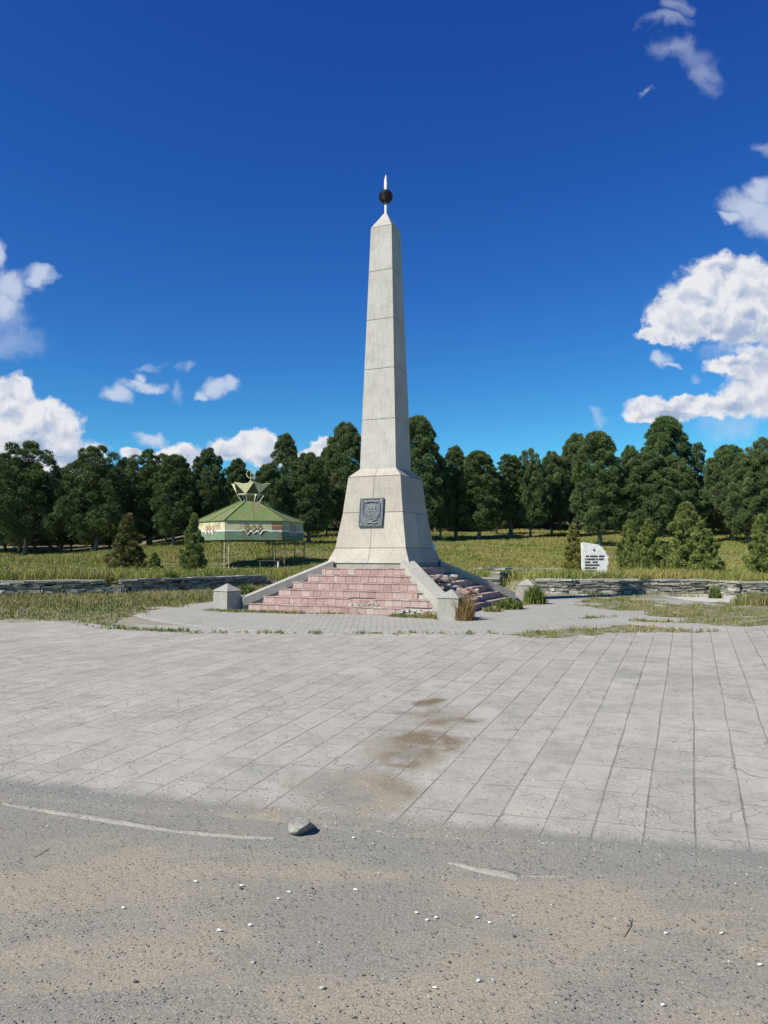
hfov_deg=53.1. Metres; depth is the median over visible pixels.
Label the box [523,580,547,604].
green bush
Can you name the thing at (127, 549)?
young pine
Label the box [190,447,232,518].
pine tree
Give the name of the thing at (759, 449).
pine tree
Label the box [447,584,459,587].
broken slab
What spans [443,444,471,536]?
pine tree
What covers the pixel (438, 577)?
broken slab
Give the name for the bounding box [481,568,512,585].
stone wall
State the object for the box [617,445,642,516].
pine tree
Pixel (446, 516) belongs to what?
pine tree
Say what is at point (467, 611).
dry grass clump
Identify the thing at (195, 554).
young pine
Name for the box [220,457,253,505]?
pine tree
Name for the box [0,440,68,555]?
pine tree
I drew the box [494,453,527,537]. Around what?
pine tree
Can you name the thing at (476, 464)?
pine tree
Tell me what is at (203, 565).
yellow flowers
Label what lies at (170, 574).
leafy weed
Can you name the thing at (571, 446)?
pine tree
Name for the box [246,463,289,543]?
pine tree
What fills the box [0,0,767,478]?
sky
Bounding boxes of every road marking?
[0,802,274,838]
[448,862,572,879]
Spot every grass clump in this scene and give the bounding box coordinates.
[418,610,433,617]
[452,589,478,620]
[730,590,767,605]
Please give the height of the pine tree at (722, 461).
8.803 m
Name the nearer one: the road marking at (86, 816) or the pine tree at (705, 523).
the road marking at (86, 816)
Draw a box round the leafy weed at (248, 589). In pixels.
[236,583,258,594]
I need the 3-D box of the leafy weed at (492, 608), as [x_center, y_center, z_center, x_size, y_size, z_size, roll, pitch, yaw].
[2.109,1.863,14.802,0.403,0.160,0.417,3,-4,-42]
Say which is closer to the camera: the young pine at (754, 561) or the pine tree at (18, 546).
the young pine at (754, 561)
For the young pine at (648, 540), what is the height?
2.441 m
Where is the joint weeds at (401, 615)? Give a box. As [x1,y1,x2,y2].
[105,601,718,634]
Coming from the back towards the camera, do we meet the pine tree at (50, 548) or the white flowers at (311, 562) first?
the pine tree at (50, 548)
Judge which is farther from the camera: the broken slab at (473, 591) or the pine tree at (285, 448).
the pine tree at (285, 448)
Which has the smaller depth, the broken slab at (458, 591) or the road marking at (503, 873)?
the road marking at (503, 873)
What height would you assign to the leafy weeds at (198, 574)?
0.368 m
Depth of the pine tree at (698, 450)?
76.03 m
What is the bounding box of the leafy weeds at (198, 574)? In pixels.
[26,568,766,582]
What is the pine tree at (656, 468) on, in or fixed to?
on the ground at (408, 939)
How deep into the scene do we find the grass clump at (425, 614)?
13.55 m
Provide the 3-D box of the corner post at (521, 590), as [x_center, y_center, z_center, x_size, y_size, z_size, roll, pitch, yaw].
[3.299,1.862,17.643,0.408,0.650,0.408,-1,-3,24]
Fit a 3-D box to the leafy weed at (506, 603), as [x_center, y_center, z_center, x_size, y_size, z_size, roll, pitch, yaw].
[2.499,1.811,15.343,0.748,0.306,0.602,0,-3,0]
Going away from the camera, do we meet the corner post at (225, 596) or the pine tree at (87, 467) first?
the corner post at (225, 596)
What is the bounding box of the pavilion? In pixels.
[196,469,304,567]
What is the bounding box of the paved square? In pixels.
[0,621,767,874]
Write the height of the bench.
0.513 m
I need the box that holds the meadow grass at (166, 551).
[0,527,767,587]
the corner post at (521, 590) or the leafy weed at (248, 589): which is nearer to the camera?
the corner post at (521, 590)
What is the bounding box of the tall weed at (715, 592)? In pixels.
[708,583,723,598]
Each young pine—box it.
[102,513,147,568]
[146,552,164,568]
[178,513,207,569]
[560,523,580,571]
[615,519,651,569]
[630,518,664,569]
[656,501,714,570]
[691,528,725,571]
[740,514,767,573]
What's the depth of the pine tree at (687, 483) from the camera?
63.33 m
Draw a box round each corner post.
[213,584,241,609]
[437,589,465,619]
[517,579,537,601]
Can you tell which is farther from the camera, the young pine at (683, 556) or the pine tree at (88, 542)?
the pine tree at (88, 542)
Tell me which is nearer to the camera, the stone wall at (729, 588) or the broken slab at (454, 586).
the broken slab at (454, 586)
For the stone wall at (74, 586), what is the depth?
20.85 m
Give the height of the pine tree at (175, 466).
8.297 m
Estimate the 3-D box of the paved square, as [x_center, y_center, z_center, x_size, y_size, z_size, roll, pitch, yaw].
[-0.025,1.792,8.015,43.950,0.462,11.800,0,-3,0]
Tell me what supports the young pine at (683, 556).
on the ground at (408, 939)
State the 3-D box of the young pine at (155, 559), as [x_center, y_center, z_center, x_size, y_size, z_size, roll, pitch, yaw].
[-8.932,2.068,29.958,0.818,1.032,0.842,1,-3,-25]
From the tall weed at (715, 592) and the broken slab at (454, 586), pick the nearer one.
the broken slab at (454, 586)
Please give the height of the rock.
0.075 m
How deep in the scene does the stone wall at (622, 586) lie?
21.20 m
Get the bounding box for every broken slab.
[431,574,442,580]
[438,584,450,586]
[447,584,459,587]
[449,574,457,581]
[456,589,466,595]
[465,587,478,594]
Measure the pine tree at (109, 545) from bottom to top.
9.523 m
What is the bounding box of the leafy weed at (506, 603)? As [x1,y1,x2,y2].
[492,596,524,609]
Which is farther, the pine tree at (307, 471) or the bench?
the pine tree at (307, 471)
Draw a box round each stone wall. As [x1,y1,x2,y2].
[0,575,272,595]
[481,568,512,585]
[533,578,713,593]
[707,580,767,596]
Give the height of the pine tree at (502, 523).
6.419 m
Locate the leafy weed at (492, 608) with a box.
[482,605,502,611]
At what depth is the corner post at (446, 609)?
13.23 m
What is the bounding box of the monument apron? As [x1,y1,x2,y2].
[134,594,767,635]
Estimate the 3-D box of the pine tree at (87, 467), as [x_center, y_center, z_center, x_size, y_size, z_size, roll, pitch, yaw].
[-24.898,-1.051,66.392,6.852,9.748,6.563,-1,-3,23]
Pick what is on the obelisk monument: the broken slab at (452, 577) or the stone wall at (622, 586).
the broken slab at (452, 577)
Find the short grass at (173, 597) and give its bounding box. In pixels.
[0,583,767,637]
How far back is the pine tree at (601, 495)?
59.35 m
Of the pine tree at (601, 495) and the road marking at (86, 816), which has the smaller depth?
the road marking at (86, 816)
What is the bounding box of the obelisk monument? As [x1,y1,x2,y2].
[241,175,515,615]
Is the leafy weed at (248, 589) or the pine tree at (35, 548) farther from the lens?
the pine tree at (35, 548)
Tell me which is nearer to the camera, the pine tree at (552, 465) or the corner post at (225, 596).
the corner post at (225, 596)
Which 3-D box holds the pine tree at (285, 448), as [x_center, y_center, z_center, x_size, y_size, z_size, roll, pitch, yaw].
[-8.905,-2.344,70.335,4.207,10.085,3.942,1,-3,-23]
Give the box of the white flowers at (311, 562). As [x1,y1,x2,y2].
[5,549,760,573]
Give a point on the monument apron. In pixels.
(558, 611)
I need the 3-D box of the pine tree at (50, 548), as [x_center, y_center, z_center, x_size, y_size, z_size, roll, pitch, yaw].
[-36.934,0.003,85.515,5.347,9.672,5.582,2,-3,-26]
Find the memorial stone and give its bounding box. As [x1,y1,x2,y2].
[581,542,608,574]
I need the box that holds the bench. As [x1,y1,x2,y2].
[258,560,280,567]
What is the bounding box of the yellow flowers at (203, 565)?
[3,552,730,574]
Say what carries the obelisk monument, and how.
on the monument apron
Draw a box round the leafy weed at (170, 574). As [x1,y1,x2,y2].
[157,569,187,589]
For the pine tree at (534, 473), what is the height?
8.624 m
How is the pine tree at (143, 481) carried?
on the ground at (408, 939)
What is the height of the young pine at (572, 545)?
2.232 m
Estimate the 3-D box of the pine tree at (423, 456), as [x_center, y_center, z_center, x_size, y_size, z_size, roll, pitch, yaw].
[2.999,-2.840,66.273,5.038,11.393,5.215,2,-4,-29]
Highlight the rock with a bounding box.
[287,816,314,834]
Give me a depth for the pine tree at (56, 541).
71.38 m
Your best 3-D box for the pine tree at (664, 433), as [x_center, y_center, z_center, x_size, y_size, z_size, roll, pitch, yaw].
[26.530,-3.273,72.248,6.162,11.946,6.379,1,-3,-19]
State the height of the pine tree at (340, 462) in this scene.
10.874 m
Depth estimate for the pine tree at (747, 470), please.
61.49 m
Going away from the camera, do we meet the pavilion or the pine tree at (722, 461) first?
the pavilion
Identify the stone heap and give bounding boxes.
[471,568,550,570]
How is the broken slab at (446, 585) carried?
on the obelisk monument
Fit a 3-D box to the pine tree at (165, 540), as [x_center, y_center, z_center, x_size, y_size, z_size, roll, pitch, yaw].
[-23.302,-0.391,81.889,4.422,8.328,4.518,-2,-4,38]
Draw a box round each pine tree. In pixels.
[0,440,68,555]
[0,484,41,554]
[18,476,50,552]
[33,470,60,552]
[35,471,81,552]
[51,444,132,551]
[73,487,112,550]
[98,494,115,549]
[103,456,141,536]
[112,448,193,545]
[149,493,177,542]
[150,454,198,545]
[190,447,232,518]
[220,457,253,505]
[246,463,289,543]
[266,432,301,504]
[281,452,338,542]
[315,447,332,535]
[320,421,360,533]
[409,414,446,526]
[424,463,457,539]
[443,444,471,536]
[454,450,505,539]
[481,475,509,533]
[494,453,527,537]
[510,448,552,537]
[535,450,574,535]
[555,432,592,534]
[568,430,627,545]
[605,450,686,537]
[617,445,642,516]
[640,414,700,536]
[657,461,705,542]
[688,441,707,516]
[699,444,767,540]
[700,485,717,528]
[719,454,767,543]
[744,436,767,508]
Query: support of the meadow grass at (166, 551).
on the ground at (408, 939)
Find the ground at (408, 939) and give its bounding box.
[0,519,767,1023]
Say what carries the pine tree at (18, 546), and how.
on the ground at (408, 939)
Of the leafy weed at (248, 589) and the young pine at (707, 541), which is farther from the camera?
the young pine at (707, 541)
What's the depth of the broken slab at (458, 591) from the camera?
14.95 m
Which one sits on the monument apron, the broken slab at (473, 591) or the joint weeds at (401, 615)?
the joint weeds at (401, 615)
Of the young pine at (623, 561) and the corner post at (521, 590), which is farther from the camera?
the young pine at (623, 561)
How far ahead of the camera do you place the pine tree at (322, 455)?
73.92 m
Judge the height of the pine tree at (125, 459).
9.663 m
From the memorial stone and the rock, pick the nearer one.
the rock
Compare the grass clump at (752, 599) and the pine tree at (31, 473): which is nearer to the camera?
the grass clump at (752, 599)
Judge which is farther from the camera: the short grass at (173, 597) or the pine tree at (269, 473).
the pine tree at (269, 473)

